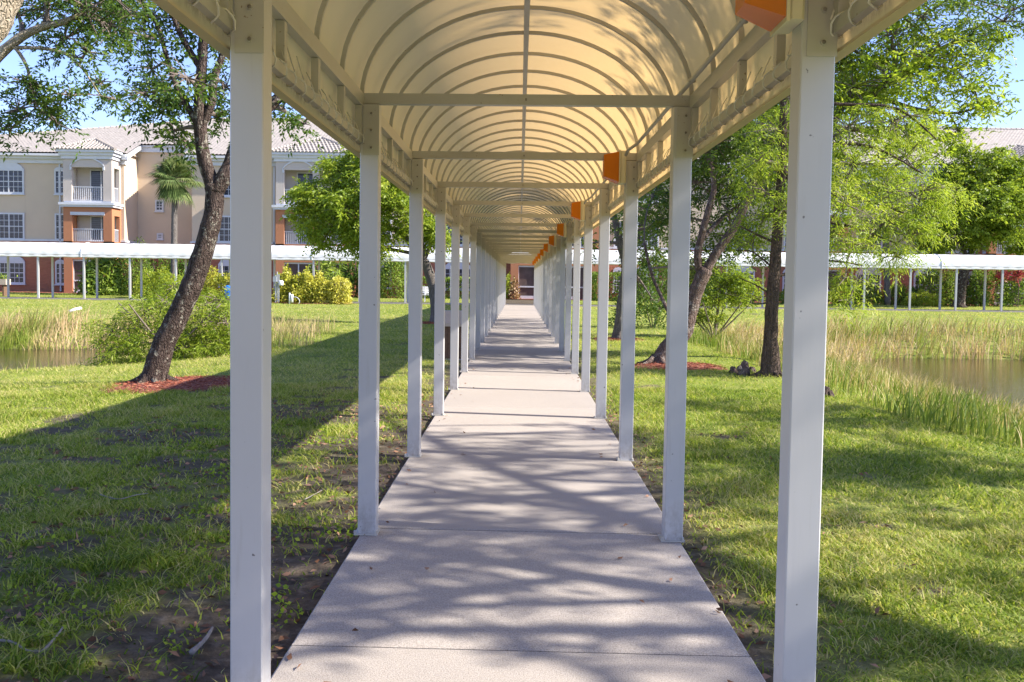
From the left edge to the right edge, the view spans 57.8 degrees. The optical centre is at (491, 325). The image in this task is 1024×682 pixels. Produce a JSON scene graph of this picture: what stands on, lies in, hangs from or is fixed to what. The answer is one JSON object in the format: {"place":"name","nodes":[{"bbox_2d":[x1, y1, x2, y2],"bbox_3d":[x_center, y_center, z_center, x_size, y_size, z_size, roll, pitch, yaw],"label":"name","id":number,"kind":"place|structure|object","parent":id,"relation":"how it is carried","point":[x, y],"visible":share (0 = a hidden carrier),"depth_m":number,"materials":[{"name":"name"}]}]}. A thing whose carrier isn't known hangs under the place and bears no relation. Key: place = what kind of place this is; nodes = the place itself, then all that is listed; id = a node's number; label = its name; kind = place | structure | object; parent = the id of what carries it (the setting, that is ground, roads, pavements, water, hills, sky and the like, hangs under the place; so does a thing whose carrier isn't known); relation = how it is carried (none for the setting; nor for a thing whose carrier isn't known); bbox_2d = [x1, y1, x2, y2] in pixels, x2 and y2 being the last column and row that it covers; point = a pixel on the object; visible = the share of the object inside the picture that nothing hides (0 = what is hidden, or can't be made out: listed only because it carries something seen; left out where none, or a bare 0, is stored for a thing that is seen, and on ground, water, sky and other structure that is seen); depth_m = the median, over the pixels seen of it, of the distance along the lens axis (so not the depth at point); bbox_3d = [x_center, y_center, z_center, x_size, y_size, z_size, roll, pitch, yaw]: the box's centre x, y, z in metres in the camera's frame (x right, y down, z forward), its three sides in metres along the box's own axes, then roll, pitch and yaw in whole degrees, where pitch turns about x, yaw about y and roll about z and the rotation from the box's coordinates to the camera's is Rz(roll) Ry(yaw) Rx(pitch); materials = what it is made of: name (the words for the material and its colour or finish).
{"place":"outdoors","nodes":[
{"label":"outdoors","id":0,"kind":"place"},
{"bbox_2d":[0,349,139,370],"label":"water","id":1,"kind":"structure","parent":0,"point":[15,358],"depth_m":24.11,"materials":[{"name":"brown liquid"}]},
{"bbox_2d":[0,328,993,415],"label":"grass","id":2,"kind":"structure","parent":0,"point":[46,379],"depth_m":16.39,"materials":[{"name":"plant"}]},
{"bbox_2d":[0,292,1023,681],"bbox_3d":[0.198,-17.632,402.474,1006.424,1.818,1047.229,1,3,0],"label":"ground","id":3,"kind":"structure","parent":0,"point":[214,646],"depth_m":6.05,"materials":[{"name":"green plant"}]},
{"bbox_2d":[0,272,17,295],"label":"planter table","id":4,"kind":"object","parent":3,"relation":"on","point":[3,281],"visible":0.88,"depth_m":56.75,"materials":[{"name":"beige plastic"}]},
{"bbox_2d":[0,639,33,651],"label":"stick","id":5,"kind":"object","parent":3,"relation":"on","point":[9,641],"visible":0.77,"depth_m":3.66,"materials":[{"name":"grey wood"}]},
{"bbox_2d":[34,626,63,652],"bbox_3d":[-1.754,1.257,3.712,0.034,0.016,0.252,1,3,-1],"label":"stick","id":6,"kind":"object","parent":3,"relation":"on","point":[49,643],"visible":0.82,"depth_m":3.66,"materials":[{"name":"grey wood"}]},
{"bbox_2d":[1,350,145,369],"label":"marsh grass","id":7,"kind":"structure","parent":3,"relation":"on","point":[61,363],"depth_m":18.14,"materials":[{"name":"green plant"}]},
{"bbox_2d":[0,0,158,162],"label":"overhanging tree","id":8,"kind":"object","parent":3,"relation":"on","point":[10,10],"visible":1,"depth_m":10.08,"materials":[{"name":"green plant"}]},
{"bbox_2d":[72,258,131,295],"bbox_3d":[-25.184,-3.363,59.933,3.962,3.617,2.786,1,3,0],"label":"philodendron","id":9,"kind":"object","parent":3,"relation":"on","point":[106,267],"visible":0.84,"depth_m":59.36,"materials":[{"name":"green plant"}]},
{"bbox_2d":[0,302,229,351],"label":"marsh grass","id":10,"kind":"structure","parent":3,"relation":"on","point":[16,330],"depth_m":27.42,"materials":[{"name":"plant"}]},
{"bbox_2d":[102,236,163,295],"bbox_3d":[-23.312,-3.828,60.380,4.358,4.014,2.874,1,3,0],"label":"shrub","id":11,"kind":"object","parent":3,"relation":"on","point":[122,261],"visible":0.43,"depth_m":59.94,"materials":[{"name":"green plant"}]},
{"bbox_2d":[131,264,183,298],"bbox_3d":[-20.227,-2.672,57.001,3.897,2.248,2.389,1,3,0],"label":"shrub","id":12,"kind":"object","parent":3,"relation":"on","point":[148,278],"visible":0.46,"depth_m":56.56,"materials":[{"name":"green plant"}]},
{"bbox_2d":[133,258,181,293],"bbox_3d":[-21.900,-3.361,61.957,4.062,3.756,2.582,1,3,0],"label":"palm shrub","id":13,"kind":"object","parent":3,"relation":"on","point":[156,263],"visible":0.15,"depth_m":61.77,"materials":[{"name":"green plant"}]},
{"bbox_2d":[98,374,229,392],"bbox_3d":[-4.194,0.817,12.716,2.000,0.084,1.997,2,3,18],"label":"mulch","id":14,"kind":"object","parent":3,"relation":"on","point":[205,387],"visible":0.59,"depth_m":12.35,"materials":[{"name":"brown wood"}]},
{"bbox_2d":[15,0,324,383],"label":"leaning tree","id":15,"kind":"object","parent":3,"relation":"on","point":[200,113],"visible":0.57,"depth_m":12.77,"materials":[{"name":"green plant"}]},
{"bbox_2d":[145,154,204,291],"bbox_3d":[-19.902,-6.321,58.704,3.677,9.052,3.989,3,3,34],"label":"palm tree","id":16,"kind":"object","parent":3,"relation":"on","point":[172,188],"visible":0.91,"depth_m":58.17,"materials":[{"name":"green plant"}]},
{"bbox_2d":[163,259,187,291],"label":"palm shrub","id":17,"kind":"object","parent":3,"relation":"on","point":[180,267],"visible":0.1,"depth_m":61.64,"materials":[{"name":"green plant"}]},
{"bbox_2d":[76,272,276,366],"bbox_3d":[-6.269,0.081,18.324,3.781,2.382,2.389,1,3,0],"label":"waterside shrub","id":18,"kind":"object","parent":3,"relation":"on","point":[131,340],"visible":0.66,"depth_m":18.14,"materials":[{"name":"green plant"}]},
{"bbox_2d":[189,626,213,654],"bbox_3d":[-1.157,1.268,3.736,0.030,0.023,0.248,1,3,3],"label":"stick","id":19,"kind":"object","parent":3,"relation":"on","point":[193,650],"visible":1,"depth_m":3.67,"materials":[{"name":"grey wood"}]},
{"bbox_2d":[0,423,404,678],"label":"weeds","id":20,"kind":"object","parent":3,"relation":"on","point":[274,594],"visible":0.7,"depth_m":5.17,"materials":[{"name":"green plant"}]},
{"bbox_2d":[197,265,229,302],"bbox_3d":[-15.014,-2.250,51.942,3.903,2.253,2.138,1,3,0],"label":"croton","id":21,"kind":"object","parent":3,"relation":"on","point":[218,281],"visible":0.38,"depth_m":51.52,"materials":[{"name":"yellow plant"}]},
{"bbox_2d":[133,309,343,359],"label":"marsh grass","id":22,"kind":"structure","parent":3,"relation":"on","point":[283,331],"depth_m":22.70,"materials":[{"name":"green plant"}]},
{"bbox_2d":[271,263,299,303],"bbox_3d":[-11.541,-2.295,52.228,1.796,2.458,2.091,1,3,0],"label":"croton","id":23,"kind":"object","parent":3,"relation":"on","point":[286,277],"visible":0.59,"depth_m":51.73,"materials":[{"name":"yellow plant"}]},
{"bbox_2d":[284,266,314,303],"bbox_3d":[-10.710,-2.212,52.198,1.982,2.312,1.913,-2,4,-41],"label":"croton","id":24,"kind":"object","parent":3,"relation":"on","point":[298,280],"visible":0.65,"depth_m":51.66,"materials":[{"name":"yellow plant"}]},
{"bbox_2d":[298,269,325,303],"bbox_3d":[-9.954,-2.139,52.198,1.980,2.136,1.932,1,3,0],"label":"croton","id":25,"kind":"object","parent":3,"relation":"on","point":[315,282],"visible":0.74,"depth_m":51.63,"materials":[{"name":"yellow plant"}]},
{"bbox_2d":[273,302,351,303],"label":"mulch","id":26,"kind":"object","parent":3,"relation":"on","point":[311,303],"visible":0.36,"depth_m":51.33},
{"bbox_2d":[273,272,282,302],"bbox_3d":[-11.769,-2.095,51.304,0.550,1.750,0.274,1,3,0],"label":"utility pedestal","id":27,"kind":"object","parent":26,"relation":"on","point":[277,281],"visible":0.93,"depth_m":51.33,"materials":[{"name":"metal"}]},
{"bbox_2d":[314,279,338,302],"bbox_3d":[-9.273,-1.864,52.162,1.700,1.604,1.541,-2,4,-45],"label":"croton","id":28,"kind":"object","parent":3,"relation":"on","point":[324,290],"visible":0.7,"depth_m":51.59,"materials":[{"name":"yellow plant"}]},
{"bbox_2d":[305,260,348,294],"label":"palm shrub","id":29,"kind":"object","parent":3,"relation":"on","point":[331,268],"visible":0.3,"depth_m":57.70,"materials":[{"name":"green plant"}]},
{"bbox_2d":[324,274,352,304],"bbox_3d":[-8.598,-1.952,51.835,1.733,1.854,1.476,1,3,0],"label":"croton","id":30,"kind":"object","parent":3,"relation":"on","point":[341,286],"visible":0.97,"depth_m":51.53,"materials":[{"name":"yellow plant"}]},
{"bbox_2d":[338,261,358,297],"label":"evergreen shrub","id":31,"kind":"object","parent":3,"relation":"on","point":[351,278],"visible":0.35,"depth_m":62.12,"materials":[{"name":"green plant"}]},
{"bbox_2d":[279,143,461,321],"bbox_3d":[-3.976,-3.118,31.076,6.198,6.282,5.835,1,3,0],"label":"round tree","id":32,"kind":"object","parent":3,"relation":"on","point":[335,207],"visible":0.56,"depth_m":30.22,"materials":[{"name":"green plant"}]},
{"bbox_2d":[380,261,406,298],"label":"shrub","id":33,"kind":"object","parent":3,"relation":"on","point":[387,271],"visible":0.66,"depth_m":61.36,"materials":[{"name":"green plant"}]},
{"bbox_2d":[423,276,449,298],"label":"hedge","id":34,"kind":"object","parent":3,"relation":"on","point":[446,280],"visible":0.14,"depth_m":62.04,"materials":[{"name":"green plant"}]},
{"bbox_2d":[444,310,468,360],"bbox_3d":[-0.706,0.179,17.230,0.560,0.900,0.560,1,3,2],"label":"trash can","id":35,"kind":"object","parent":3,"relation":"on","point":[447,331],"visible":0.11,"depth_m":16.99,"materials":[{"name":"beige plastic"}]},
{"bbox_2d":[459,276,469,298],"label":"hedge","id":36,"kind":"object","parent":3,"relation":"on","point":[460,285],"visible":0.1,"depth_m":62.04,"materials":[{"name":"green plant"}]},
{"bbox_2d":[0,392,1005,681],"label":"fallen leaves","id":37,"kind":"object","parent":3,"relation":"on","point":[132,678],"visible":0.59,"depth_m":5.44,"materials":[{"name":"brown plant"}]},
{"bbox_2d":[506,272,510,298],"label":"shrub","id":38,"kind":"object","parent":3,"relation":"on","point":[507,288],"visible":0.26,"depth_m":63.25,"materials":[{"name":"green plant"}]},
{"bbox_2d":[0,379,1023,515],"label":"grass","id":39,"kind":"structure","parent":3,"relation":"on","point":[89,394],"depth_m":8.48,"materials":[{"name":"green plant"}]},
{"bbox_2d":[0,117,1023,304],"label":"apartment building","id":40,"kind":"structure","parent":3,"relation":"on","point":[101,189],"depth_m":65.69,"materials":[{"name":"paint"}]},
{"bbox_2d":[0,213,24,240],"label":"window","id":41,"kind":"structure","parent":40,"relation":"in","point":[12,225],"depth_m":65.71,"materials":[{"name":"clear glass"}]},
{"bbox_2d":[0,163,24,194],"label":"window","id":42,"kind":"structure","parent":40,"relation":"in","point":[11,174],"depth_m":65.55,"materials":[{"name":"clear glass"}]},
{"bbox_2d":[0,256,25,284],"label":"window","id":43,"kind":"structure","parent":40,"relation":"in","point":[16,264],"depth_m":65.86,"materials":[{"name":"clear glass"}]},
{"bbox_2d":[53,167,62,194],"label":"window","id":44,"kind":"structure","parent":40,"relation":"in","point":[56,171],"depth_m":65.53,"materials":[{"name":"white glass"}]},
{"bbox_2d":[54,260,63,285],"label":"window","id":45,"kind":"structure","parent":40,"relation":"in","point":[57,263],"depth_m":65.86,"materials":[{"name":"white glass"}]},
{"bbox_2d":[54,213,63,240],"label":"window","id":46,"kind":"structure","parent":40,"relation":"in","point":[56,214],"depth_m":65.69,"materials":[{"name":"white glass"}]},
{"bbox_2d":[90,216,102,239],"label":"door","id":47,"kind":"structure","parent":40,"relation":"in","point":[96,222],"depth_m":65.66,"materials":[{"name":"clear glass"}]},
{"bbox_2d":[90,170,102,199],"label":"door","id":48,"kind":"structure","parent":40,"relation":"in","point":[96,176],"depth_m":65.52,"materials":[{"name":"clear glass"}]},
{"bbox_2d":[154,200,164,211],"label":"window","id":49,"kind":"structure","parent":40,"relation":"in","point":[158,207],"depth_m":68.10,"materials":[{"name":"white glass"}]},
{"bbox_2d":[218,259,228,287],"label":"window","id":50,"kind":"structure","parent":40,"relation":"in","point":[225,262],"depth_m":65.82,"materials":[{"name":"white glass"}]},
{"bbox_2d":[217,216,229,243],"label":"window","id":51,"kind":"structure","parent":40,"relation":"in","point":[224,234],"depth_m":65.71,"materials":[{"name":"white glass"}]},
{"bbox_2d":[224,185,229,197],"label":"window","id":52,"kind":"structure","parent":40,"relation":"in","point":[227,193],"depth_m":65.57,"materials":[{"name":"white glass"}]},
{"bbox_2d":[297,172,312,188],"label":"door","id":53,"kind":"structure","parent":40,"relation":"in","point":[299,174],"depth_m":65.49,"materials":[{"name":"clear glass"}]},
{"bbox_2d":[445,263,469,290],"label":"window","id":54,"kind":"structure","parent":40,"relation":"in","point":[447,268],"depth_m":65.86,"materials":[{"name":"white glass"}]},
{"bbox_2d":[612,267,621,292],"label":"window","id":55,"kind":"structure","parent":40,"relation":"in","point":[618,268],"depth_m":65.86,"materials":[{"name":"white glass"}]},
{"bbox_2d":[637,222,658,248],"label":"window","id":56,"kind":"structure","parent":40,"relation":"in","point":[638,222],"depth_m":65.73,"materials":[{"name":"white glass"}]},
{"bbox_2d":[731,266,754,294],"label":"window","id":57,"kind":"structure","parent":40,"relation":"in","point":[744,269],"depth_m":65.79,"materials":[{"name":"white glass"}]},
{"bbox_2d":[855,268,880,294],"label":"window","id":58,"kind":"structure","parent":40,"relation":"in","point":[861,272],"depth_m":65.84,"materials":[{"name":"white glass"}]},
{"bbox_2d":[856,224,882,251],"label":"window","id":59,"kind":"structure","parent":40,"relation":"in","point":[880,243],"depth_m":65.71,"materials":[{"name":"grey glass"}]},
{"bbox_2d":[858,174,883,206],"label":"window","id":60,"kind":"structure","parent":40,"relation":"in","point":[869,174],"depth_m":65.53,"materials":[{"name":"grey glass"}]},
{"bbox_2d":[913,269,938,292],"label":"window","id":61,"kind":"structure","parent":40,"relation":"in","point":[915,278],"depth_m":65.84,"materials":[{"name":"white glass"}]},
{"bbox_2d":[0,291,1023,356],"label":"grass","id":62,"kind":"structure","parent":3,"relation":"on","point":[403,307],"depth_m":41.81,"materials":[{"name":"green plant"}]},
{"bbox_2d":[0,291,1023,305],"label":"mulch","id":63,"kind":"object","parent":3,"relation":"on","point":[353,296],"visible":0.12,"depth_m":64.19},
{"bbox_2d":[507,275,520,299],"bbox_3d":[1.579,-2.520,63.166,1.026,1.827,1.098,1,3,0],"label":"croton","id":64,"kind":"object","parent":3,"relation":"on","point":[513,290],"visible":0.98,"depth_m":63.06,"materials":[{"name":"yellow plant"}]},
{"bbox_2d":[591,271,639,300],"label":"hedge","id":65,"kind":"object","parent":3,"relation":"on","point":[594,295],"visible":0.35,"depth_m":62.07,"materials":[{"name":"green plant"}]},
{"bbox_2d":[636,280,666,301],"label":"hedge","id":66,"kind":"object","parent":3,"relation":"on","point":[653,291],"visible":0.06,"depth_m":62.01,"materials":[{"name":"green plant"}]},
{"bbox_2d":[608,239,697,328],"bbox_3d":[5.202,-1.304,30.073,3.005,2.994,2.503,1,3,0],"label":"shrub","id":67,"kind":"object","parent":3,"relation":"on","point":[655,322],"visible":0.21,"depth_m":29.79,"materials":[{"name":"green plant"}]},
{"bbox_2d":[634,361,725,369],"bbox_3d":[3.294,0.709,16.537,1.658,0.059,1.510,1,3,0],"label":"mulch","id":68,"kind":"object","parent":3,"relation":"on","point":[652,365],"visible":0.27,"depth_m":16.04,"materials":[{"name":"brown wood"}]},
{"bbox_2d":[689,251,766,339],"bbox_3d":[6.265,-0.833,25.201,2.977,2.807,2.020,1,3,0],"label":"waterside shrub","id":69,"kind":"object","parent":3,"relation":"on","point":[723,287],"visible":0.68,"depth_m":24.93,"materials":[{"name":"green plant"}]},
{"bbox_2d":[729,361,755,372],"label":"cypress knees","id":70,"kind":"object","parent":3,"relation":"on","point":[734,369],"visible":0.36,"depth_m":15.38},
{"bbox_2d":[736,360,750,375],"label":"cypress knees","id":71,"kind":"object","parent":3,"relation":"on","point":[743,369],"visible":0.65,"depth_m":14.86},
{"bbox_2d":[572,27,985,338],"bbox_3d":[7.199,-3.913,27.436,10.263,8.510,12.793,1,3,0],"label":"slender tree","id":72,"kind":"object","parent":3,"relation":"on","point":[640,282],"visible":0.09,"depth_m":23.48,"materials":[{"name":"green plant"}]},
{"bbox_2d":[779,284,784,303],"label":"shrub","id":73,"kind":"object","parent":3,"relation":"on","point":[781,297],"visible":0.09,"depth_m":61.38,"materials":[{"name":"green plant"}]},
{"bbox_2d":[610,0,1023,364],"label":"forked tree","id":74,"kind":"object","parent":3,"relation":"on","point":[708,168],"visible":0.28,"depth_m":17.20,"materials":[{"name":"green plant"}]},
{"bbox_2d":[825,386,834,396],"bbox_3d":[4.463,0.897,12.357,0.245,0.192,0.178,1,3,0],"label":"stump","id":75,"kind":"object","parent":3,"relation":"on","point":[828,392],"visible":0.57,"depth_m":12.31,"materials":[{"name":"brown wood"}]},
{"bbox_2d":[829,276,858,304],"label":"shrub","id":76,"kind":"object","parent":3,"relation":"on","point":[838,299],"visible":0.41,"depth_m":61.24,"materials":[{"name":"green plant"}]},
{"bbox_2d":[712,84,984,376],"bbox_3d":[5.786,-3.011,14.438,4.586,7.994,2.249,0,3,-8],"label":"cypress tree","id":77,"kind":"object","parent":3,"relation":"on","point":[770,361],"visible":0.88,"depth_m":14.51,"materials":[{"name":"green plant"}]},
{"bbox_2d":[688,324,1023,447],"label":"marsh grass","id":78,"kind":"structure","parent":3,"relation":"on","point":[972,410],"depth_m":13.07,"materials":[{"name":"green plant"}]},
{"bbox_2d":[695,303,1023,371],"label":"marsh grass","id":79,"kind":"structure","parent":3,"relation":"on","point":[848,333],"depth_m":28.25,"materials":[{"name":"plant"}]},
{"bbox_2d":[853,280,884,304],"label":"shrub","id":80,"kind":"object","parent":3,"relation":"on","point":[871,296],"visible":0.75,"depth_m":61.11,"materials":[{"name":"green plant"}]},
{"bbox_2d":[849,208,912,304],"bbox_3d":[25.563,-4.835,60.771,4.286,7.037,4.891,3,4,39],"label":"palm tree","id":81,"kind":"object","parent":3,"relation":"on","point":[887,290],"visible":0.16,"depth_m":60.75,"materials":[{"name":"green plant"}]},
{"bbox_2d":[882,281,908,304],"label":"shrub","id":82,"kind":"object","parent":3,"relation":"on","point":[902,293],"visible":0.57,"depth_m":61.05,"materials":[{"name":"green plant"}]},
{"bbox_2d":[772,0,1023,238],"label":"spreading tree","id":83,"kind":"object","parent":3,"relation":"on","point":[987,102],"visible":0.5,"depth_m":17.30,"materials":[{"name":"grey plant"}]},
{"bbox_2d":[900,289,946,306],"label":"shrub","id":84,"kind":"object","parent":3,"relation":"on","point":[920,297],"visible":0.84,"depth_m":59.97,"materials":[{"name":"green plant"}]},
{"bbox_2d":[916,269,946,305],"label":"shrub","id":85,"kind":"object","parent":3,"relation":"on","point":[933,289],"visible":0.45,"depth_m":61.19,"materials":[{"name":"green plant"}]},
{"bbox_2d":[937,269,958,305],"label":"shrub","id":86,"kind":"object","parent":3,"relation":"on","point":[948,287],"visible":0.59,"depth_m":61.17,"materials":[{"name":"green plant"}]},
{"bbox_2d":[908,137,1023,307],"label":"broad tree","id":87,"kind":"object","parent":3,"relation":"on","point":[1006,197],"visible":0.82,"depth_m":57.46,"materials":[{"name":"green plant"}]},
{"bbox_2d":[966,269,991,306],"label":"shrub","id":88,"kind":"object","parent":3,"relation":"on","point":[978,291],"visible":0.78,"depth_m":61.15,"materials":[{"name":"green plant"}]},
{"bbox_2d":[975,270,1017,306],"bbox_3d":[33.406,-2.666,61.337,2.719,3.153,1.692,1,3,0],"label":"shrub","id":89,"kind":"object","parent":3,"relation":"on","point":[990,283],"visible":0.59,"depth_m":61.14,"materials":[{"name":"green plant"}]},
{"bbox_2d":[994,270,1015,285],"bbox_3d":[33.222,-2.672,60.162,1.424,3.000,1.333,1,3,0],"label":"cordyline","id":90,"kind":"object","parent":3,"relation":"on","point":[998,273],"visible":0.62,"depth_m":59.97,"materials":[{"name":"red plant"}]},
{"bbox_2d":[996,270,1023,306],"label":"shrub","id":91,"kind":"object","parent":3,"relation":"on","point":[1016,290],"visible":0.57,"depth_m":61.14,"materials":[{"name":"green plant"}]},
{"bbox_2d":[1007,270,1023,306],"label":"cordyline","id":92,"kind":"object","parent":3,"relation":"on","point":[1019,274],"visible":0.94,"depth_m":60.10,"materials":[{"name":"red plant"}]},
{"bbox_2d":[0,297,1023,311],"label":"path","id":93,"kind":"structure","parent":0,"point":[938,310],"depth_m":53.14,"materials":[{"name":"concrete"}]},
{"bbox_2d":[0,242,1023,310],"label":"covered walkway","id":94,"kind":"structure","parent":93,"relation":"on","point":[985,263],"depth_m":53.09,"materials":[{"name":"white paint"}]},
{"bbox_2d":[0,0,1023,133],"label":"sky","id":95,"kind":"structure","parent":0,"point":[10,63],"materials":[{"name":"blue"}]},
{"bbox_2d":[271,305,765,681],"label":"path","id":96,"kind":"structure","parent":0,"point":[515,535],"depth_m":4.64,"materials":[{"name":"concrete"}]},
{"bbox_2d":[287,368,732,681],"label":"fallen leaves","id":97,"kind":"object","parent":96,"relation":"on","point":[289,656],"visible":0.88,"depth_m":4.43,"materials":[{"name":"brown plant"}]},
{"bbox_2d":[151,0,926,681],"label":"covered walkway","id":98,"kind":"structure","parent":96,"relation":"on","point":[493,132],"depth_m":5.06,"materials":[{"name":"white paint"}]},
{"bbox_2d":[549,235,556,246],"bbox_3d":[1.392,-1.912,20.989,0.170,0.264,0.184,1,3,2],"label":"wall lamp","id":99,"kind":"object","parent":98,"relation":"attached to","point":[552,240],"visible":0.98,"depth_m":20.91,"materials":[{"name":"orange plastic"}]},
{"bbox_2d":[557,223,566,237],"bbox_3d":[1.252,-1.690,16.437,0.170,0.264,0.184,1,3,2],"label":"wall lamp","id":100,"kind":"object","parent":98,"relation":"attached to","point":[562,229],"visible":0.98,"depth_m":16.36,"materials":[{"name":"orange plastic"}]},
{"bbox_2d":[571,200,584,221],"bbox_3d":[1.113,-1.467,11.885,0.170,0.264,0.184,1,3,2],"label":"wall lamp","id":101,"kind":"object","parent":98,"relation":"attached to","point":[577,210],"visible":0.96,"depth_m":11.81,"materials":[{"name":"orange plastic"}]},
{"bbox_2d":[602,150,625,185],"bbox_3d":[0.973,-1.244,7.332,0.170,0.264,0.184,1,3,2],"label":"wall lamp","id":102,"kind":"object","parent":98,"relation":"attached to","point":[614,167],"visible":0.96,"depth_m":7.25,"materials":[{"name":"orange plastic"}]},
{"bbox_2d":[735,0,804,36],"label":"wall lamp","id":103,"kind":"object","parent":98,"relation":"attached to","point":[773,17],"visible":1,"depth_m":2.73,"materials":[{"name":"orange plastic"}]},
{"bbox_2d":[852,358,1023,413],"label":"water","id":104,"kind":"structure","parent":0,"point":[999,377],"depth_m":23.20,"materials":[{"name":"brown liquid"}]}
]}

